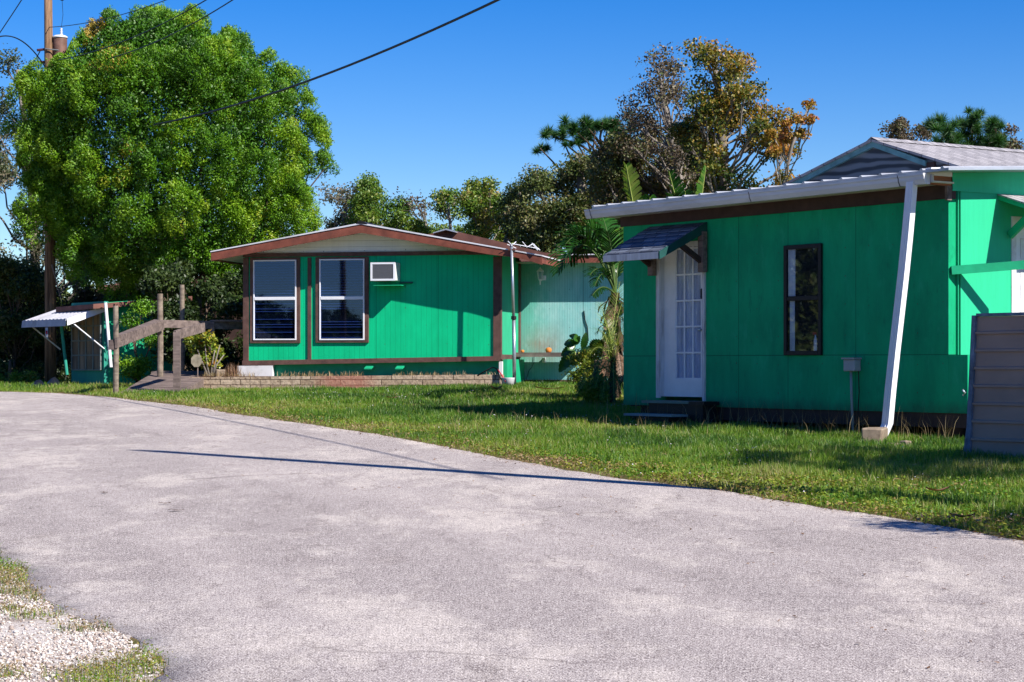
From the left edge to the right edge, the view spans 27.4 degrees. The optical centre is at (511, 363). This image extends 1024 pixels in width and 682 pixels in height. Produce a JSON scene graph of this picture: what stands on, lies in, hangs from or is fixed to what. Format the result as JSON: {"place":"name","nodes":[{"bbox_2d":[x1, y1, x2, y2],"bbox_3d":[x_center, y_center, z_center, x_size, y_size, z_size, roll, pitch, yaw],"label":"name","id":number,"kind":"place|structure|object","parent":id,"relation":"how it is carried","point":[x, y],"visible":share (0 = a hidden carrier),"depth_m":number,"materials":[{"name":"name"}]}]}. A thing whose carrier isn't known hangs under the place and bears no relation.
{"place":"outdoors","nodes":[
{"label":"outdoors","id":0,"kind":"place"},
{"bbox_2d":[0,0,21,32],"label":"overhead wire","id":1,"kind":"object","parent":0,"point":[10,16],"visible":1,"depth_m":36.66,"materials":[{"name":"black plastic"}]},
{"bbox_2d":[59,0,205,59],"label":"overhead wire","id":2,"kind":"object","parent":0,"point":[136,35],"visible":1,"depth_m":41.52,"materials":[{"name":"black plastic"}]},
{"bbox_2d":[107,0,232,58],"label":"overhead wire","id":3,"kind":"object","parent":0,"point":[174,32],"visible":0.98,"depth_m":40.07,"materials":[{"name":"black plastic"}]},
{"bbox_2d":[153,0,499,125],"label":"overhead wire","id":4,"kind":"object","parent":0,"point":[389,48],"visible":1,"depth_m":32.95,"materials":[{"name":"black plastic"}]},
{"bbox_2d":[477,367,505,383],"bbox_3d":[-0.358,0.215,38.781,0.621,0.327,0.132,0,0,26],"label":"garden hose","id":5,"kind":"object","parent":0,"point":[489,369],"visible":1,"depth_m":38.79,"materials":[{"name":"black plastic"}]},
{"bbox_2d":[0,392,1023,681],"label":"road","id":6,"kind":"structure","parent":0,"point":[292,552],"depth_m":12.61,"materials":[{"name":"grey asphalt"}]},
{"bbox_2d":[0,367,1023,675],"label":"ground","id":7,"kind":"structure","parent":0,"point":[928,429],"depth_m":22.94,"materials":[{"name":"green plant"}]},
{"bbox_2d":[0,360,39,383],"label":"verge shrub","id":8,"kind":"object","parent":7,"relation":"on","point":[18,377],"visible":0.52,"depth_m":46.49,"materials":[{"name":"green plant"}]},
{"bbox_2d":[0,145,44,307],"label":"olive tree","id":9,"kind":"object","parent":7,"relation":"on","point":[6,171],"visible":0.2,"depth_m":53.68,"materials":[{"name":"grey plant"}]},
{"bbox_2d":[0,251,67,380],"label":"tall shrub","id":10,"kind":"object","parent":7,"relation":"on","point":[26,284],"visible":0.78,"depth_m":50.60,"materials":[{"name":"green plant"}]},
{"bbox_2d":[0,293,73,379],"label":"tall shrub","id":11,"kind":"object","parent":7,"relation":"on","point":[61,374],"visible":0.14,"depth_m":55.44,"materials":[{"name":"green plant"}]},
{"bbox_2d":[0,43,83,305],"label":"olive tree","id":12,"kind":"object","parent":7,"relation":"on","point":[37,252],"visible":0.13,"depth_m":56.60,"materials":[{"name":"green plant"}]},
{"bbox_2d":[32,377,70,386],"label":"rocks","id":13,"kind":"object","parent":7,"relation":"on","point":[53,380],"visible":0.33,"depth_m":43.35,"materials":[{"name":"grey stone"}]},
{"bbox_2d":[37,0,67,381],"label":"utility pole","id":14,"kind":"object","parent":7,"relation":"on","point":[54,44],"visible":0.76,"depth_m":48.20,"materials":[{"name":"brown wood"}]},
{"bbox_2d":[0,35,45,66],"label":"overhead wire","id":15,"kind":"object","parent":14,"relation":"attached to","point":[26,44],"visible":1,"depth_m":46.26,"materials":[{"name":"black plastic"}]},
{"bbox_2d":[49,0,165,27],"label":"overhead wire","id":16,"kind":"object","parent":14,"relation":"attached to","point":[113,16],"visible":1,"depth_m":41.87,"materials":[{"name":"black plastic"}]},
{"bbox_2d":[56,279,99,364],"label":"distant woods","id":17,"kind":"object","parent":7,"relation":"on","point":[67,288],"depth_m":124.82,"materials":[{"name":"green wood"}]},
{"bbox_2d":[32,217,125,372],"bbox_3d":[-10.710,-1.775,53.007,3.206,4.660,2.604,0,0,0],"label":"tall shrub","id":18,"kind":"object","parent":7,"relation":"on","point":[88,293],"visible":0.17,"depth_m":52.52,"materials":[{"name":"green plant"}]},
{"bbox_2d":[0,555,168,681],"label":"gravel verge","id":19,"kind":"structure","parent":7,"relation":"on","point":[44,624],"depth_m":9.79,"materials":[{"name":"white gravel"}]},
{"bbox_2d":[21,296,191,384],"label":"green shed","id":20,"kind":"structure","parent":7,"relation":"on","point":[91,323],"depth_m":45.16,"materials":[{"name":"paint"}]},
{"bbox_2d":[71,313,101,370],"bbox_3d":[-9.218,-0.501,45.489,0.050,1.295,1.552,0,0,-35],"label":"window","id":21,"kind":"structure","parent":20,"relation":"in","point":[86,355],"depth_m":45.44,"materials":[{"name":"grey glass"}]},
{"bbox_2d":[112,296,166,382],"bbox_3d":[-7.510,-0.415,42.575,1.140,1.946,1.444,0,0,0],"label":"branch shrub","id":22,"kind":"object","parent":7,"relation":"on","point":[135,369],"visible":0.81,"depth_m":42.28,"materials":[{"name":"green plant"}]},
{"bbox_2d":[0,2,340,370],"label":"broadleaf tree","id":23,"kind":"object","parent":7,"relation":"on","point":[69,179],"visible":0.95,"depth_m":46.51,"materials":[{"name":"green plant"}]},
{"bbox_2d":[102,287,242,370],"bbox_3d":[-8.061,-1.278,51.944,4.934,4.036,2.742,0,0,0],"label":"tall shrub","id":24,"kind":"object","parent":7,"relation":"on","point":[240,344],"visible":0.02,"depth_m":51.83,"materials":[{"name":"green plant"}]},
{"bbox_2d":[108,285,242,393],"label":"wooden ramp","id":25,"kind":"structure","parent":7,"relation":"on","point":[177,378],"depth_m":39.66,"materials":[{"name":"brown wood"}]},
{"bbox_2d":[106,278,273,365],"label":"brown house","id":26,"kind":"structure","parent":7,"relation":"on","point":[233,334],"depth_m":55.84,"materials":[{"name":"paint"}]},
{"bbox_2d":[135,257,257,370],"bbox_3d":[-6.562,-0.864,44.555,2.705,2.839,1.822,0,0,0],"label":"tall shrub","id":27,"kind":"object","parent":7,"relation":"on","point":[172,276],"visible":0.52,"depth_m":44.31,"materials":[{"name":"green plant"}]},
{"bbox_2d":[191,355,201,376],"bbox_3d":[-6.100,0.169,40.610,0.203,0.694,0.040,0,0,0],"label":"garden marker","id":28,"kind":"object","parent":7,"relation":"on","point":[196,360],"visible":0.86,"depth_m":40.59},
{"bbox_2d":[182,329,227,371],"bbox_3d":[-5.989,-0.059,40.891,0.771,1.245,0.745,0,0,35],"label":"croton bush","id":29,"kind":"object","parent":7,"relation":"on","point":[208,340],"visible":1,"depth_m":40.79,"materials":[{"name":"green plant"}]},
{"bbox_2d":[315,179,359,228],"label":"tree","id":30,"kind":"object","parent":7,"relation":"on","point":[343,198],"visible":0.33,"depth_m":71.67,"materials":[{"name":"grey plant"}]},
{"bbox_2d":[189,374,503,388],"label":"block wall","id":31,"kind":"structure","parent":7,"relation":"on","point":[311,381],"depth_m":39.79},
{"bbox_2d":[194,376,504,377],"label":"planter soil","id":32,"kind":"structure","parent":7,"relation":"on","point":[242,376],"depth_m":40.46,"materials":[{"name":"brown soil"}]},
{"bbox_2d":[197,345,223,375],"bbox_3d":[-5.839,-0.035,40.700,0.530,0.671,0.050,0,0,0],"label":"bare stem cluster","id":33,"kind":"object","parent":32,"relation":"on","point":[213,368],"visible":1,"depth_m":40.69,"materials":[{"name":"grey plant"}]},
{"bbox_2d":[215,369,225,376],"bbox_3d":[-5.629,0.203,40.605,0.216,0.201,0.158,0,0,-23],"label":"broken block","id":34,"kind":"object","parent":32,"relation":"on","point":[220,370],"depth_m":40.54,"materials":[{"name":"concrete"}]},
{"bbox_2d":[217,363,240,376],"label":"dry grass clump","id":35,"kind":"object","parent":32,"relation":"on","point":[232,368],"visible":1,"depth_m":40.52,"materials":[{"name":"brown plant"}]},
{"bbox_2d":[203,370,495,375],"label":"planter weeds","id":36,"kind":"object","parent":32,"relation":"on","point":[253,374],"visible":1,"depth_m":40.04,"materials":[{"name":"plant"}]},
{"bbox_2d":[340,170,434,234],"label":"tree","id":37,"kind":"object","parent":7,"relation":"on","point":[368,206],"visible":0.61,"depth_m":69.67,"materials":[{"name":"green plant"}]},
{"bbox_2d":[391,186,434,231],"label":"tree","id":38,"kind":"object","parent":7,"relation":"on","point":[420,205],"visible":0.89,"depth_m":70.38,"materials":[{"name":"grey plant"}]},
{"bbox_2d":[210,221,622,382],"bbox_3d":[-0.743,-1.143,44.525,8.044,3.509,10.580,0,0,12],"label":"mobile home","id":39,"kind":"object","parent":7,"relation":"on","point":[368,299],"visible":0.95,"depth_m":40.21,"materials":[{"name":"green wood"}]},
{"bbox_2d":[250,257,299,342],"bbox_3d":[-4.569,-1.223,40.492,1.011,1.653,0.060,0,0,12],"label":"window","id":40,"kind":"structure","parent":39,"relation":"in","point":[274,281],"depth_m":40.50,"materials":[{"name":"glass"}]},
{"bbox_2d":[315,257,368,342],"bbox_3d":[-3.262,-1.224,40.217,1.056,1.641,0.060,0,0,12],"label":"window","id":41,"kind":"structure","parent":39,"relation":"in","point":[341,283],"depth_m":40.23,"materials":[{"name":"glass"}]},
{"bbox_2d":[424,185,467,229],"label":"tree","id":42,"kind":"object","parent":7,"relation":"on","point":[443,203],"visible":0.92,"depth_m":69.09,"materials":[{"name":"green plant"}]},
{"bbox_2d":[383,216,520,243],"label":"tree","id":43,"kind":"object","parent":7,"relation":"on","point":[437,227],"visible":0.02,"depth_m":73.56,"materials":[{"name":"green plant"}]},
{"bbox_2d":[448,175,517,244],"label":"tree","id":44,"kind":"object","parent":7,"relation":"on","point":[476,202],"visible":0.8,"depth_m":65.04,"materials":[{"name":"green plant"}]},
{"bbox_2d":[501,378,514,385],"bbox_3d":[-0.074,0.347,38.700,0.270,0.180,0.263,0,0,0],"label":"bucket","id":45,"kind":"object","parent":7,"relation":"on","point":[510,380],"visible":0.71,"depth_m":38.60,"materials":[{"name":"white paint"}]},
{"bbox_2d":[0,399,1023,681],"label":"weeds","id":46,"kind":"object","parent":7,"relation":"on","point":[630,475],"visible":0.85,"depth_m":17.41,"materials":[{"name":"green plant"}]},
{"bbox_2d":[926,486,948,490],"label":"fallen leaf","id":47,"kind":"object","parent":46,"relation":"on","point":[942,489],"visible":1,"depth_m":17.05,"materials":[{"name":"brown plant"}]},
{"bbox_2d":[950,513,974,516],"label":"fallen leaf","id":48,"kind":"object","parent":46,"relation":"on","point":[962,515],"visible":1,"depth_m":14.91,"materials":[{"name":"brown plant"}]},
{"bbox_2d":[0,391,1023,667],"bbox_3d":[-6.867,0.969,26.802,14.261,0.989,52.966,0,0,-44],"label":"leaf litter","id":49,"kind":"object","parent":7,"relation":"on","point":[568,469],"visible":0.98,"depth_m":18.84,"materials":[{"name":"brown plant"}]},
{"bbox_2d":[488,175,539,245],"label":"tree","id":50,"kind":"object","parent":7,"relation":"on","point":[511,194],"visible":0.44,"depth_m":63.52,"materials":[{"name":"green plant"}]},
{"bbox_2d":[507,241,539,384],"bbox_3d":[0.212,-0.909,38.938,0.603,2.743,0.223,0,0,8],"label":"downspout","id":51,"kind":"object","parent":7,"relation":"on","point":[513,316],"visible":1,"depth_m":38.89,"materials":[{"name":"metal"}]},
{"bbox_2d":[125,393,1021,538],"bbox_3d":[0.150,0.848,24.009,13.546,0.809,24.068,0,0,0],"label":"thatch","id":52,"kind":"object","parent":7,"relation":"on","point":[526,450],"visible":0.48,"depth_m":23.65,"materials":[{"name":"plant"}]},
{"bbox_2d":[500,149,648,253],"bbox_3d":[2.038,-2.740,57.964,4.745,6.371,3.796,0,0,0],"label":"oak tree","id":53,"kind":"object","parent":7,"relation":"on","point":[544,220],"visible":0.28,"depth_m":57.36,"materials":[{"name":"green plant"}]},
{"bbox_2d":[148,388,1011,513],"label":"clover flowers","id":54,"kind":"object","parent":7,"relation":"on","point":[574,413],"visible":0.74,"depth_m":26.60,"materials":[{"name":"plant"}]},
{"bbox_2d":[558,332,607,395],"bbox_3d":[1.277,0.051,34.604,1.034,1.145,0.215,0,0,0],"label":"philodendron","id":55,"kind":"object","parent":7,"relation":"on","point":[570,345],"visible":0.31,"depth_m":34.62,"materials":[{"name":"green plant"}]},
{"bbox_2d":[531,109,637,164],"bbox_3d":[2.117,-3.603,62.001,3.243,8.102,2.658,0,0,24],"label":"pine tree","id":56,"kind":"object","parent":7,"relation":"on","point":[587,130],"visible":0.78,"depth_m":61.62,"materials":[{"name":"green plant"}]},
{"bbox_2d":[561,345,621,397],"bbox_3d":[1.300,0.194,33.983,0.856,1.039,0.965,0,0,41],"label":"leafy bush","id":57,"kind":"object","parent":7,"relation":"on","point":[581,357],"visible":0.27,"depth_m":33.87,"materials":[{"name":"green plant"}]},
{"bbox_2d":[575,360,618,405],"bbox_3d":[1.340,0.316,33.035,0.714,0.757,0.901,0,0,0],"label":"leafy bush","id":58,"kind":"object","parent":7,"relation":"on","point":[588,391],"visible":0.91,"depth_m":32.78,"materials":[{"name":"green plant"}]},
{"bbox_2d":[572,281,622,402],"bbox_3d":[1.384,-0.328,32.849,0.900,2.004,1.376,0,0,0],"label":"areca palm","id":59,"kind":"object","parent":7,"relation":"on","point":[610,342],"visible":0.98,"depth_m":32.91,"materials":[{"name":"green plant"}]},
{"bbox_2d":[546,161,705,398],"bbox_3d":[1.715,-1.411,34.864,1.462,4.093,4.618,0,0,27],"label":"palm tree","id":60,"kind":"object","parent":7,"relation":"on","point":[608,242],"visible":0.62,"depth_m":33.81,"materials":[{"name":"green plant"}]},
{"bbox_2d":[579,120,731,237],"bbox_3d":[3.812,-2.915,53.912,4.234,6.720,3.874,0,0,0],"label":"oak tree","id":61,"kind":"object","parent":7,"relation":"on","point":[606,183],"visible":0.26,"depth_m":53.12,"materials":[{"name":"green plant"}]},
{"bbox_2d":[612,42,702,194],"bbox_3d":[3.822,-3.847,51.979,2.665,8.588,3.282,0,0,0],"label":"bare tree","id":62,"kind":"object","parent":7,"relation":"on","point":[662,98],"visible":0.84,"depth_m":51.83,"materials":[{"name":"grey plant"}]},
{"bbox_2d":[623,400,718,423],"bbox_3d":[2.131,0.678,28.183,0.600,0.357,1.311,0,0,-35],"label":"doorstep","id":63,"kind":"object","parent":7,"relation":"on","point":[660,411],"visible":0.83,"depth_m":27.96,"materials":[{"name":"black concrete"}]},
{"bbox_2d":[452,391,960,441],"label":"tall grass","id":64,"kind":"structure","parent":7,"relation":"on","point":[707,418],"depth_m":26.92,"materials":[{"name":"plant"}]},
{"bbox_2d":[665,36,805,194],"bbox_3d":[5.011,-3.509,46.992,3.168,7.909,3.287,0,0,0],"label":"maple tree","id":65,"kind":"object","parent":7,"relation":"on","point":[725,114],"visible":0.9,"depth_m":46.40,"materials":[{"name":"green plant"}]},
{"bbox_2d":[762,98,819,184],"bbox_3d":[6.058,-2.695,46.037,1.305,6.282,2.706,0,0,0],"label":"maple tree","id":66,"kind":"object","parent":7,"relation":"on","point":[786,135],"visible":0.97,"depth_m":45.40,"materials":[{"name":"orange plant"}]},
{"bbox_2d":[584,137,1023,436],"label":"green cottage","id":67,"kind":"structure","parent":7,"relation":"on","point":[885,269],"depth_m":26.35,"materials":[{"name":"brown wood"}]},
{"bbox_2d":[656,241,705,400],"bbox_3d":[2.335,-0.541,28.520,0.150,2.218,1.026,0,0,-35],"label":"door","id":68,"kind":"structure","parent":67,"relation":"in","point":[680,288],"depth_m":28.65,"materials":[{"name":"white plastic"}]},
{"bbox_2d":[783,243,822,354],"bbox_3d":[3.672,-0.807,26.508,0.040,1.397,0.688,0,0,-35],"label":"window","id":69,"kind":"structure","parent":67,"relation":"in","point":[803,263],"depth_m":26.52,"materials":[{"name":"black glass"}]},
{"bbox_2d":[813,332,816,350],"bbox_3d":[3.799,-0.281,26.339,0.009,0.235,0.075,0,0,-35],"label":"spray bottle","id":70,"kind":"object","parent":67,"relation":"on","point":[815,341],"visible":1,"depth_m":26.32,"materials":[{"name":"blue plastic"}]},
{"bbox_2d":[1011,216,1023,312],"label":"door","id":71,"kind":"structure","parent":67,"relation":"in","point":[1017,243],"depth_m":25.20,"materials":[{"name":"white plastic"}]},
{"bbox_2d":[861,427,887,442],"bbox_3d":[4.191,0.845,24.256,0.247,0.220,0.399,0,0,20],"label":"concrete block","id":72,"kind":"object","parent":7,"relation":"on","point":[876,433],"depth_m":24.09,"materials":[{"name":"beige concrete"}]},
{"bbox_2d":[900,440,910,444],"bbox_3d":[4.436,0.928,23.636,0.130,0.138,0.139,0,0,38],"label":"stone","id":73,"kind":"object","parent":7,"relation":"on","point":[904,441],"visible":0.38,"depth_m":23.59,"materials":[{"name":"stone"}]},
{"bbox_2d":[878,114,933,140],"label":"tree","id":74,"kind":"object","parent":7,"relation":"on","point":[898,126],"visible":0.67,"depth_m":69.47,"materials":[{"name":"brown plant"}]},
{"bbox_2d":[920,111,974,144],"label":"pine tree","id":75,"kind":"object","parent":7,"relation":"on","point":[942,127],"visible":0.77,"depth_m":67.09,"materials":[{"name":"green plant"}]},
{"bbox_2d":[954,105,988,145],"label":"pine tree","id":76,"kind":"object","parent":7,"relation":"on","point":[971,125],"visible":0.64,"depth_m":68.73,"materials":[{"name":"green plant"}]},
{"bbox_2d":[963,312,1023,456],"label":"metal panel","id":77,"kind":"object","parent":7,"relation":"on","point":[995,413],"visible":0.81,"depth_m":21.55,"materials":[{"name":"grey metal"}]},
{"bbox_2d":[977,113,1012,147],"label":"pine tree","id":78,"kind":"object","parent":7,"relation":"on","point":[993,125],"visible":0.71,"depth_m":67.24,"materials":[{"name":"green plant"}]},
{"bbox_2d":[991,122,1023,149],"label":"tree","id":79,"kind":"object","parent":7,"relation":"on","point":[1012,142],"visible":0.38,"depth_m":69.33,"materials":[{"name":"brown plant"}]},
{"bbox_2d":[0,0,1023,357],"label":"sky","id":80,"kind":"structure","parent":0,"point":[467,97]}
]}

